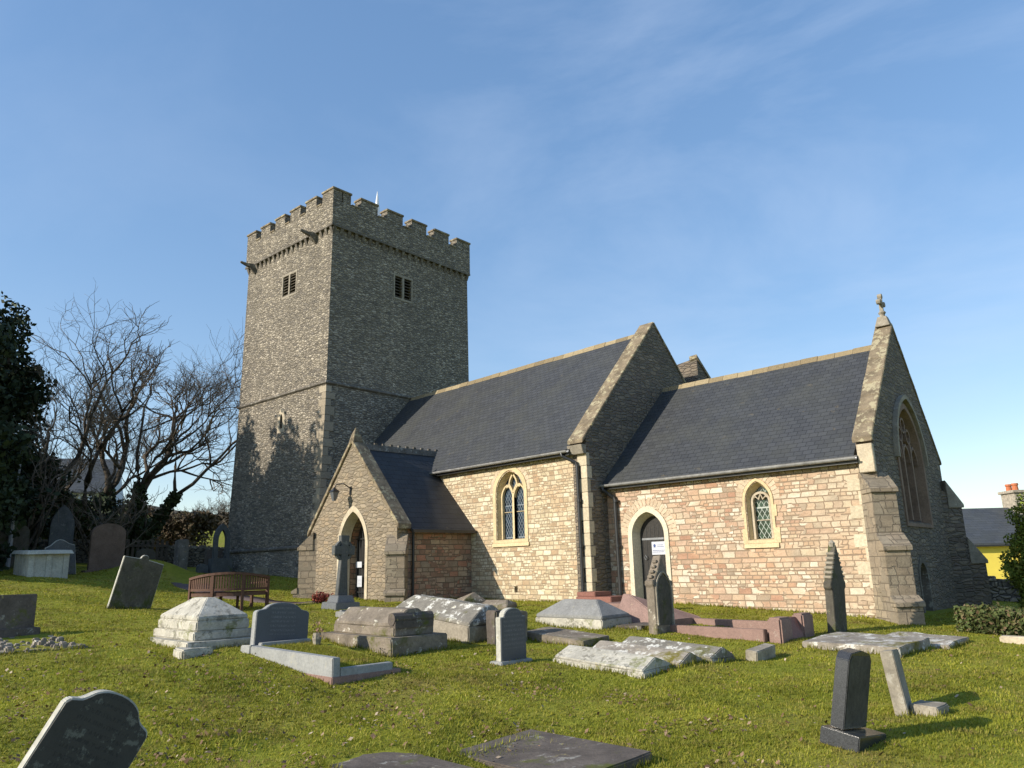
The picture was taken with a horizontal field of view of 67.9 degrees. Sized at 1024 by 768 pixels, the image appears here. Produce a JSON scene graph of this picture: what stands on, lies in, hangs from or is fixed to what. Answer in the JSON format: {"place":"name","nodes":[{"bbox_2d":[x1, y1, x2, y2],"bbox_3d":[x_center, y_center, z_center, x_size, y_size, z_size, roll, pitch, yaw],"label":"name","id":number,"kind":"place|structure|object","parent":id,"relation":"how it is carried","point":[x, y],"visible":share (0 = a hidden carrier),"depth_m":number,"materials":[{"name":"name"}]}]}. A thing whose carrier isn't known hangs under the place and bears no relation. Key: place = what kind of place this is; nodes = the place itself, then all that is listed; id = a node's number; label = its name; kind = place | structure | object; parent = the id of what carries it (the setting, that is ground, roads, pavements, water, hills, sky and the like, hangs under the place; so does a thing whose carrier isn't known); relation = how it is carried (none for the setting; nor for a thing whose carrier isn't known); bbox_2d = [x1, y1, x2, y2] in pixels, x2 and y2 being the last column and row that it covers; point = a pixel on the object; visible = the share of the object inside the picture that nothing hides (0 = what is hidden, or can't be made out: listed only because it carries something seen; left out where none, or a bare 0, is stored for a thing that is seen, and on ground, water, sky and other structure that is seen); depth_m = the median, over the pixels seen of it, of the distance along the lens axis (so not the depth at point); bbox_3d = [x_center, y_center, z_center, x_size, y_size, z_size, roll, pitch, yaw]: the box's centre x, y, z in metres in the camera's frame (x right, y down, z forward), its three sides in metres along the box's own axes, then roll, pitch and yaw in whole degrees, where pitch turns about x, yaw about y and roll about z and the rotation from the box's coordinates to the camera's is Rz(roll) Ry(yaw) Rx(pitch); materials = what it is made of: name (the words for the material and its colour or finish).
{"place":"outdoors","nodes":[
{"label":"outdoors","id":0,"kind":"place"},
{"bbox_2d":[147,505,177,512],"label":"hills","id":1,"kind":"structure","parent":0,"point":[175,511],"depth_m":376.57,"materials":[{"name":"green plant"}]},
{"bbox_2d":[171,582,313,603],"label":"path","id":2,"kind":"structure","parent":0,"point":[246,598],"depth_m":22.36,"materials":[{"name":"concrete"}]},
{"bbox_2d":[0,531,1023,767],"bbox_3d":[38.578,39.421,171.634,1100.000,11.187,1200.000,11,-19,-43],"label":"ground","id":3,"kind":"structure","parent":0,"point":[175,573],"depth_m":8.52,"materials":[{"name":"green plant"}]},
{"bbox_2d":[0,308,20,427],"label":"yew tree","id":4,"kind":"object","parent":3,"relation":"on","point":[6,319],"visible":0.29,"depth_m":28.88,"materials":[{"name":"green plant"}]},
{"bbox_2d":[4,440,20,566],"bbox_3d":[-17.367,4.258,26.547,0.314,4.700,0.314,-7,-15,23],"label":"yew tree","id":5,"kind":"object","parent":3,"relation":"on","point":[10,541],"visible":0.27,"depth_m":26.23,"materials":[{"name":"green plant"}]},
{"bbox_2d":[0,522,29,567],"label":"headstone","id":6,"kind":"object","parent":3,"relation":"on","point":[21,541],"visible":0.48,"depth_m":26.62,"materials":[{"name":"grey stone"}]},
{"bbox_2d":[0,323,40,554],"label":"yew tree","id":7,"kind":"object","parent":3,"relation":"on","point":[8,444],"visible":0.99,"depth_m":24.04,"materials":[{"name":"green plant"}]},
{"bbox_2d":[0,594,40,637],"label":"headstone","id":8,"kind":"object","parent":3,"relation":"on","point":[17,614],"visible":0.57,"depth_m":12.43,"materials":[{"name":"grey stone"}]},
{"bbox_2d":[0,321,60,570],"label":"yew tree","id":9,"kind":"object","parent":3,"relation":"on","point":[31,492],"visible":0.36,"depth_m":26.36,"materials":[{"name":"green plant"}]},
{"bbox_2d":[0,291,80,549],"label":"yew tree","id":10,"kind":"object","parent":3,"relation":"on","point":[23,387],"visible":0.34,"depth_m":29.65,"materials":[{"name":"green plant"}]},
{"bbox_2d":[0,635,82,654],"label":"rubble plot","id":11,"kind":"object","parent":3,"relation":"on","point":[51,641],"visible":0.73,"depth_m":11.07,"materials":[{"name":"stone"}]},
{"bbox_2d":[11,550,73,578],"bbox_3d":[-14.240,5.504,22.974,1.228,0.940,1.988,10,-16,-43],"label":"chest tomb","id":12,"kind":"object","parent":3,"relation":"on","point":[42,563],"visible":0.72,"depth_m":22.42,"materials":[{"name":"stone"}]},
{"bbox_2d":[35,495,59,538],"bbox_3d":[-23.051,6.802,36.181,3.967,3.390,4.660,11,-19,-43],"label":"evergreen shrub","id":13,"kind":"object","parent":3,"relation":"on","point":[43,535],"visible":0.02,"depth_m":35.18,"materials":[{"name":"green plant"}]},
{"bbox_2d":[13,395,104,549],"bbox_3d":[-17.326,3.534,27.445,4.544,6.659,6.504,-5,-14,13],"label":"thorn bush","id":14,"kind":"object","parent":3,"relation":"on","point":[39,527],"visible":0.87,"depth_m":27.89,"materials":[{"name":"brown plant"}]},
{"bbox_2d":[44,539,75,573],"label":"headstone","id":15,"kind":"object","parent":3,"relation":"on","point":[60,544],"visible":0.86,"depth_m":24.34,"materials":[{"name":"stone"}]},
{"bbox_2d":[47,505,74,546],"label":"headstone","id":16,"kind":"object","parent":3,"relation":"on","point":[63,528],"visible":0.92,"depth_m":28.17,"materials":[{"name":"stone"}]},
{"bbox_2d":[33,538,88,562],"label":"boundary wall","id":17,"kind":"structure","parent":3,"relation":"on","point":[81,555],"depth_m":32.15,"materials":[{"name":"stone"}]},
{"bbox_2d":[44,494,104,540],"bbox_3d":[-21.477,7.104,37.499,4.626,3.422,4.739,11,-19,-43],"label":"evergreen shrub","id":18,"kind":"object","parent":3,"relation":"on","point":[75,530],"visible":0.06,"depth_m":36.08,"materials":[{"name":"green plant"}]},
{"bbox_2d":[17,689,146,767],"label":"headstone","id":19,"kind":"object","parent":3,"relation":"on","point":[100,728],"visible":1,"depth_m":5.25,"materials":[{"name":"stone"}]},
{"bbox_2d":[55,458,123,506],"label":"pale house","id":20,"kind":"structure","parent":3,"relation":"on","point":[80,485],"depth_m":61.18,"materials":[{"name":"white paint"}]},
{"bbox_2d":[26,460,167,556],"bbox_3d":[-16.447,5.180,29.944,4.246,4.699,5.797,-1,-13,0],"label":"thorn bush","id":21,"kind":"object","parent":3,"relation":"on","point":[106,521],"visible":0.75,"depth_m":30.10,"materials":[{"name":"brown plant"}]},
{"bbox_2d":[13,339,184,513],"bbox_3d":[-21.822,3.413,38.186,11.235,11.571,7.984,-1,-14,-3],"label":"bare tree","id":22,"kind":"object","parent":3,"relation":"on","point":[109,488],"visible":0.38,"depth_m":38.18,"materials":[{"name":"brown plant"}]},
{"bbox_2d":[81,523,125,572],"bbox_3d":[-14.210,5.917,26.648,1.402,2.024,0.403,11,-19,-43],"label":"headstone","id":23,"kind":"object","parent":3,"relation":"on","point":[107,546],"visible":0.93,"depth_m":26.60,"materials":[{"name":"grey stone"}]},
{"bbox_2d":[73,491,162,540],"bbox_3d":[-20.242,7.236,38.265,5.004,3.564,4.858,11,-19,-43],"label":"evergreen shrub","id":24,"kind":"object","parent":3,"relation":"on","point":[107,505],"visible":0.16,"depth_m":36.98,"materials":[{"name":"green plant"}]},
{"bbox_2d":[25,285,243,556],"bbox_3d":[-17.223,1.686,31.676,16.549,12.773,11.238,11,-19,-43],"label":"bare tree","id":25,"kind":"object","parent":3,"relation":"on","point":[171,501],"visible":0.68,"depth_m":33.43,"materials":[{"name":"brown plant"}]},
{"bbox_2d":[106,555,163,608],"bbox_3d":[-8.657,4.696,17.460,0.920,1.526,0.104,27,-29,-38],"label":"headstone","id":26,"kind":"object","parent":3,"relation":"on","point":[136,582],"visible":0.89,"depth_m":17.45,"materials":[{"name":"stone"}]},
{"bbox_2d":[135,548,155,559],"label":"headstone","id":27,"kind":"object","parent":3,"relation":"on","point":[151,553],"visible":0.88,"depth_m":28.82,"materials":[{"name":"grey stone"}]},
{"bbox_2d":[126,539,169,561],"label":"wooden gate","id":28,"kind":"structure","parent":3,"relation":"on","point":[156,545],"depth_m":32.89,"materials":[{"name":"brown wood"}]},
{"bbox_2d":[123,505,213,550],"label":"tall hedge","id":29,"kind":"object","parent":3,"relation":"on","point":[189,527],"visible":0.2,"depth_m":41.96,"materials":[{"name":"green plant"}]},
{"bbox_2d":[173,539,188,569],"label":"headstone","id":30,"kind":"object","parent":3,"relation":"on","point":[181,552],"visible":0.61,"depth_m":31.88,"materials":[{"name":"stone"}]},
{"bbox_2d":[158,544,223,566],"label":"boundary wall","id":31,"kind":"structure","parent":3,"relation":"on","point":[196,554],"depth_m":34.82,"materials":[{"name":"stone"}]},
{"bbox_2d":[172,646,212,658],"bbox_3d":[-4.563,3.882,10.848,0.445,0.250,0.429,11,-19,-43],"label":"broken slab","id":32,"kind":"object","parent":3,"relation":"on","point":[188,652],"depth_m":10.72,"materials":[{"name":"white stone"}]},
{"bbox_2d":[150,597,251,649],"bbox_3d":[-4.938,3.834,12.127,1.235,0.838,1.956,11,-19,-43],"label":"stepped tomb","id":33,"kind":"object","parent":3,"relation":"on","point":[213,622],"visible":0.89,"depth_m":11.66,"materials":[{"name":"white stone"}]},
{"bbox_2d":[196,564,207,573],"bbox_3d":[-11.823,7.215,28.966,0.403,0.683,0.205,11,-19,-43],"label":"footstone","id":34,"kind":"object","parent":3,"relation":"on","point":[201,568],"visible":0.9,"depth_m":28.93,"materials":[{"name":"stone"}]},
{"bbox_2d":[184,501,220,512],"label":"tree","id":35,"kind":"object","parent":3,"relation":"on","point":[198,508],"visible":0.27,"depth_m":77.14,"materials":[{"name":"green plant"}]},
{"bbox_2d":[180,510,229,530],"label":"tall hedge","id":36,"kind":"object","parent":3,"relation":"on","point":[217,524],"visible":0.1,"depth_m":75.04,"materials":[{"name":"green plant"}]},
{"bbox_2d":[204,548,222,564],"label":"headstone","id":37,"kind":"object","parent":3,"relation":"on","point":[208,553],"visible":0.35,"depth_m":30.10,"materials":[{"name":"grey stone"}]},
{"bbox_2d":[200,496,228,512],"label":"tree","id":38,"kind":"object","parent":3,"relation":"on","point":[214,505],"visible":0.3,"depth_m":81.49,"materials":[{"name":"green plant"}]},
{"bbox_2d":[202,486,230,525],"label":"tree","id":39,"kind":"object","parent":3,"relation":"on","point":[223,508],"visible":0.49,"depth_m":74.52,"materials":[{"name":"green plant"}]},
{"bbox_2d":[208,523,232,574],"bbox_3d":[-11.306,6.489,29.531,0.800,2.100,0.400,11,-19,-43],"label":"arch monument","id":40,"kind":"object","parent":3,"relation":"on","point":[216,564],"visible":0.88,"depth_m":29.39,"materials":[{"name":"stone"}]},
{"bbox_2d":[188,572,269,610],"bbox_3d":[-7.229,5.328,19.403,1.970,1.030,0.870,2,-14,-13],"label":"curved bench","id":41,"kind":"object","parent":3,"relation":"on","point":[195,587],"visible":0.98,"depth_m":19.16,"materials":[{"name":"brown wood"}]},
{"bbox_2d":[253,567,267,574],"bbox_3d":[-9.390,7.164,28.387,0.503,0.604,0.205,11,-19,-43],"label":"footstone","id":42,"kind":"object","parent":3,"relation":"on","point":[264,571],"visible":0.48,"depth_m":28.33,"materials":[{"name":"stone"}]},
{"bbox_2d":[241,602,308,653],"bbox_3d":[-3.454,3.750,11.306,1.050,0.960,0.300,16,-25,-41],"label":"headstone","id":43,"kind":"object","parent":3,"relation":"on","point":[281,621],"visible":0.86,"depth_m":11.27,"materials":[{"name":"stone"}]},
{"bbox_2d":[311,591,333,602],"bbox_3d":[-5.074,5.681,20.076,0.659,0.448,0.864,11,-19,-43],"label":"heather bush","id":44,"kind":"object","parent":3,"relation":"on","point":[320,597],"visible":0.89,"depth_m":20.01,"materials":[{"name":"red plant"}]},
{"bbox_2d":[251,638,400,685],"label":"grave kerb","id":45,"kind":"structure","parent":3,"relation":"on","point":[332,664],"depth_m":9.81,"materials":[{"name":"stone"}]},
{"bbox_2d":[309,620,326,644],"bbox_3d":[-2.838,3.617,11.089,0.268,0.346,0.252,2,-14,-15],"label":"flower vase","id":46,"kind":"object","parent":45,"relation":"on","point":[316,638],"visible":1,"depth_m":11.03,"materials":[{"name":"stone"}]},
{"bbox_2d":[321,535,359,609],"bbox_3d":[-4.215,4.729,18.873,0.718,1.900,0.718,13,-18,-42],"label":"celtic cross","id":47,"kind":"object","parent":3,"relation":"on","point":[343,549],"visible":0.96,"depth_m":18.79,"materials":[{"name":"grey stone"}]},
{"bbox_2d":[335,610,345,616],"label":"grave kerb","id":48,"kind":"structure","parent":3,"relation":"on","point":[339,613],"depth_m":16.67,"materials":[{"name":"white stone"}]},
{"bbox_2d":[321,606,446,656],"bbox_3d":[-2.123,4.038,12.438,1.113,0.759,2.065,11,-19,-43],"label":"coped tomb","id":49,"kind":"object","parent":3,"relation":"on","point":[390,631],"visible":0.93,"depth_m":11.92,"materials":[{"name":"grey stone"}]},
{"bbox_2d":[330,751,472,767],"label":"ledger stone","id":50,"kind":"object","parent":3,"relation":"on","point":[384,759],"visible":0.89,"depth_m":6.16,"materials":[{"name":"grey stone"}]},
{"bbox_2d":[395,594,497,643],"bbox_3d":[-1.139,4.394,14.113,1.113,0.770,2.320,11,-14,-43],"label":"coped tomb","id":51,"kind":"object","parent":3,"relation":"on","point":[461,621],"visible":0.47,"depth_m":13.44,"materials":[{"name":"stone"}]},
{"bbox_2d":[456,593,485,603],"bbox_3d":[-1.136,5.439,18.840,0.620,0.386,1.215,9,-26,-25],"label":"fallen stone","id":52,"kind":"object","parent":3,"relation":"on","point":[474,597],"visible":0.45,"depth_m":18.41,"materials":[{"name":"grey stone"}]},
{"bbox_2d":[482,600,516,608],"bbox_3d":[-0.444,5.373,18.392,1.024,0.289,0.514,-9,-8,28],"label":"fallen stone","id":53,"kind":"object","parent":3,"relation":"on","point":[500,604],"visible":0.52,"depth_m":18.19,"materials":[{"name":"beige stone"}]},
{"bbox_2d":[486,609,527,644],"bbox_3d":[-0.079,4.194,13.042,0.341,0.638,0.768,-13,-17,39],"label":"gravestone","id":54,"kind":"object","parent":3,"relation":"on","point":[491,615],"depth_m":12.82,"materials":[{"name":"grey stone"}]},
{"bbox_2d":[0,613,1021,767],"bbox_3d":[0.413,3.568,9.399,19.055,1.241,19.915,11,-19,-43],"label":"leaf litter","id":55,"kind":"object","parent":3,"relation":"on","point":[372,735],"visible":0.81,"depth_m":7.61,"materials":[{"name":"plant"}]},
{"bbox_2d":[490,608,531,665],"bbox_3d":[-0.014,3.786,10.991,0.620,1.059,0.260,11,-19,-43],"label":"headstone","id":56,"kind":"object","parent":3,"relation":"on","point":[511,634],"visible":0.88,"depth_m":10.94,"materials":[{"name":"stone"}]},
{"bbox_2d":[460,729,651,767],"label":"ledger stone","id":57,"kind":"object","parent":3,"relation":"on","point":[560,751],"visible":0.73,"depth_m":6.31,"materials":[{"name":"grey stone"}]},
{"bbox_2d":[528,627,609,646],"bbox_3d":[0.920,4.438,13.101,0.715,0.280,1.413,7,-12,-44],"label":"ledger stone","id":58,"kind":"object","parent":3,"relation":"on","point":[566,636],"visible":0.49,"depth_m":12.91,"materials":[{"name":"grey stone"}]},
{"bbox_2d":[536,599,630,629],"bbox_3d":[1.393,4.606,15.070,0.906,0.658,1.760,11,-19,-43],"label":"hipped tomb","id":59,"kind":"object","parent":3,"relation":"on","point":[594,613],"visible":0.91,"depth_m":14.70,"materials":[{"name":"white stone"}]},
{"bbox_2d":[576,591,621,602],"bbox_3d":[2.104,5.048,17.608,0.700,0.460,1.060,11,-19,-43],"label":"red granite tomb","id":60,"kind":"object","parent":3,"relation":"on","point":[606,596],"visible":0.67,"depth_m":17.50,"materials":[{"name":"stone"}]},
{"bbox_2d":[223,186,992,624],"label":"church","id":61,"kind":"structure","parent":3,"relation":"on","point":[391,440],"depth_m":21.55,"materials":[{"name":"stone"}]},
{"bbox_2d":[277,408,284,432],"bbox_3d":[-9.145,1.456,30.301,0.140,1.000,0.520,13,-20,-47],"label":"slit window","id":62,"kind":"structure","parent":61,"relation":"in","point":[281,414],"depth_m":30.25,"materials":[{"name":"stone"}]},
{"bbox_2d":[281,269,296,299],"bbox_3d":[-9.197,-4.123,31.758,1.100,1.070,0.262,-13,-18,40],"label":"louvre window","id":63,"kind":"structure","parent":61,"relation":"in","point":[288,275],"depth_m":31.68,"materials":[{"name":"stone"}]},
{"bbox_2d":[355,526,364,598],"bbox_3d":[-4.260,5.146,22.573,0.133,2.540,1.240,11,-19,-43],"label":"porch door","id":64,"kind":"structure","parent":61,"relation":"in","point":[360,564],"depth_m":22.76,"materials":[{"name":"black paint"}]},
{"bbox_2d":[393,273,412,303],"bbox_3d":[-4.737,-4.059,32.534,0.262,1.130,1.050,-13,-18,40],"label":"louvre window","id":65,"kind":"structure","parent":61,"relation":"in","point":[404,284],"depth_m":32.51,"materials":[{"name":"stone"}]},
{"bbox_2d":[492,466,529,546],"bbox_3d":[0.023,3.478,21.681,0.310,2.260,1.480,11,-19,-43],"label":"window","id":66,"kind":"structure","parent":61,"relation":"in","point":[512,501],"depth_m":21.80,"materials":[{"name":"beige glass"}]},
{"bbox_2d":[640,516,666,599],"bbox_3d":[3.605,4.461,19.080,0.840,2.260,0.110,-14,-18,42],"label":"door","id":67,"kind":"structure","parent":61,"relation":"in","point":[652,533],"depth_m":19.25,"materials":[{"name":"black paint"}]},
{"bbox_2d":[742,478,779,547],"bbox_3d":[5.638,2.914,17.199,0.332,1.550,0.825,11,-19,-43],"label":"window","id":68,"kind":"structure","parent":61,"relation":"in","point":[759,498],"depth_m":17.27,"materials":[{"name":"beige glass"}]},
{"bbox_2d":[897,404,933,527],"bbox_3d":[9.250,1.891,17.813,0.250,2.890,2.350,-13,-17,39],"label":"window","id":69,"kind":"structure","parent":61,"relation":"in","point":[913,480],"depth_m":18.09,"materials":[{"name":"beige stone"}]},
{"bbox_2d":[918,555,933,612],"bbox_3d":[9.105,4.685,16.859,0.200,1.720,0.860,-13,-17,39],"label":"doorway","id":70,"kind":"structure","parent":61,"relation":"in","point":[924,579],"depth_m":17.07,"materials":[{"name":"stone"}]},
{"bbox_2d":[553,645,670,678],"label":"coped slab","id":71,"kind":"structure","parent":3,"relation":"on","point":[637,665],"depth_m":10.35,"materials":[{"name":"white stone"}]},
{"bbox_2d":[608,602,620,608],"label":"pink slab","id":72,"kind":"structure","parent":3,"relation":"on","point":[616,604],"depth_m":16.27,"materials":[{"name":"stone"}]},
{"bbox_2d":[616,622,648,629],"bbox_3d":[2.481,4.609,14.249,0.964,0.226,0.612,11,-19,-43],"label":"ledger stone","id":73,"kind":"object","parent":3,"relation":"on","point":[641,625],"visible":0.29,"depth_m":14.02,"materials":[{"name":"grey stone"}]},
{"bbox_2d":[592,639,700,667],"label":"coped slab","id":74,"kind":"structure","parent":3,"relation":"on","point":[673,657],"depth_m":10.78,"materials":[{"name":"grey stone"}]},
{"bbox_2d":[645,555,674,634],"bbox_3d":[2.676,3.929,13.702,0.604,1.635,0.209,14,-22,-42],"label":"gothic headstone","id":75,"kind":"object","parent":3,"relation":"on","point":[660,605],"visible":0.89,"depth_m":13.61,"materials":[{"name":"stone"}]},
{"bbox_2d":[619,594,700,622],"bbox_3d":[2.876,4.477,15.075,0.994,0.616,1.446,11,-19,-43],"label":"pink wedge tomb","id":76,"kind":"object","parent":3,"relation":"on","point":[635,607],"visible":0.43,"depth_m":15.01,"materials":[{"name":"stone"}]},
{"bbox_2d":[622,636,736,663],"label":"coped slab","id":77,"kind":"structure","parent":3,"relation":"on","point":[715,653],"depth_m":11.10,"materials":[{"name":"grey stone"}]},
{"bbox_2d":[670,617,768,641],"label":"grave kerb","id":78,"kind":"structure","parent":3,"relation":"on","point":[752,630],"depth_m":13.28,"materials":[{"name":"pink stone"}]},
{"bbox_2d":[746,643,775,660],"bbox_3d":[3.652,4.000,11.149,0.586,0.274,0.186,6,-9,-44],"label":"stone block","id":79,"kind":"object","parent":3,"relation":"on","point":[764,651],"depth_m":11.05,"materials":[{"name":"grey stone"}]},
{"bbox_2d":[767,612,814,643],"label":"pink headstone","id":80,"kind":"object","parent":3,"relation":"on","point":[783,629],"visible":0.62,"depth_m":12.44,"materials":[{"name":"stone"}]},
{"bbox_2d":[823,540,846,632],"bbox_3d":[5.703,3.714,13.413,0.605,1.883,0.153,11,-16,-43],"label":"pinnacled headstone","id":81,"kind":"object","parent":3,"relation":"on","point":[834,586],"visible":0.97,"depth_m":13.32,"materials":[{"name":"stone"}]},
{"bbox_2d":[820,648,886,752],"bbox_3d":[3.081,2.805,6.795,0.580,0.819,0.340,19,-14,-41],"label":"black headstone","id":82,"kind":"object","parent":3,"relation":"on","point":[846,728],"visible":0.98,"depth_m":6.70,"materials":[{"name":"stone"}]},
{"bbox_2d":[802,632,930,657],"bbox_3d":[5.474,4.066,11.739,1.313,0.260,1.465,9,-16,-43],"label":"ledger stone","id":83,"kind":"object","parent":3,"relation":"on","point":[902,645],"visible":0.63,"depth_m":11.54,"materials":[{"name":"grey stone"}]},
{"bbox_2d":[880,649,911,716],"bbox_3d":[4.065,3.266,7.955,0.128,0.921,0.425,-18,-21,30],"label":"thin headstone","id":84,"kind":"object","parent":3,"relation":"on","point":[896,681],"visible":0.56,"depth_m":7.86,"materials":[{"name":"stone"}]},
{"bbox_2d":[889,631,969,649],"bbox_3d":[6.671,4.230,12.355,1.025,0.226,1.136,7,-14,-44],"label":"ledger stone","id":85,"kind":"object","parent":3,"relation":"on","point":[944,641],"visible":0.33,"depth_m":12.25,"materials":[{"name":"grey stone"}]},
{"bbox_2d":[910,699,948,716],"bbox_3d":[4.295,3.409,7.804,0.338,0.259,0.285,11,-19,-43],"label":"footstone","id":86,"kind":"object","parent":3,"relation":"on","point":[923,706],"visible":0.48,"depth_m":7.75,"materials":[{"name":"stone"}]},
{"bbox_2d":[953,601,1023,635],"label":"hedge","id":87,"kind":"object","parent":3,"relation":"on","point":[988,623],"visible":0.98,"depth_m":13.12,"materials":[{"name":"green plant"}]},
{"bbox_2d":[962,483,1023,578],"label":"yellow house","id":88,"kind":"structure","parent":3,"relation":"on","point":[987,530],"depth_m":39.31,"materials":[{"name":"stone"}]},
{"bbox_2d":[988,576,1022,601],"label":"boundary wall","id":89,"kind":"structure","parent":3,"relation":"on","point":[1000,590],"depth_m":23.76,"materials":[{"name":"grey stone"}]},
{"bbox_2d":[997,493,1023,607],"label":"conifer","id":90,"kind":"object","parent":3,"relation":"on","point":[1013,569],"visible":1,"depth_m":17.47,"materials":[{"name":"green plant"}]},
{"bbox_2d":[999,635,1023,643],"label":"kerb stones","id":91,"kind":"object","parent":3,"relation":"on","point":[1011,639],"visible":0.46,"depth_m":12.17,"materials":[{"name":"beige stone"}]},
{"bbox_2d":[0,0,1023,513],"label":"sky","id":92,"kind":"structure","parent":0,"point":[743,180],"materials":[{"name":"blue"}]}
]}

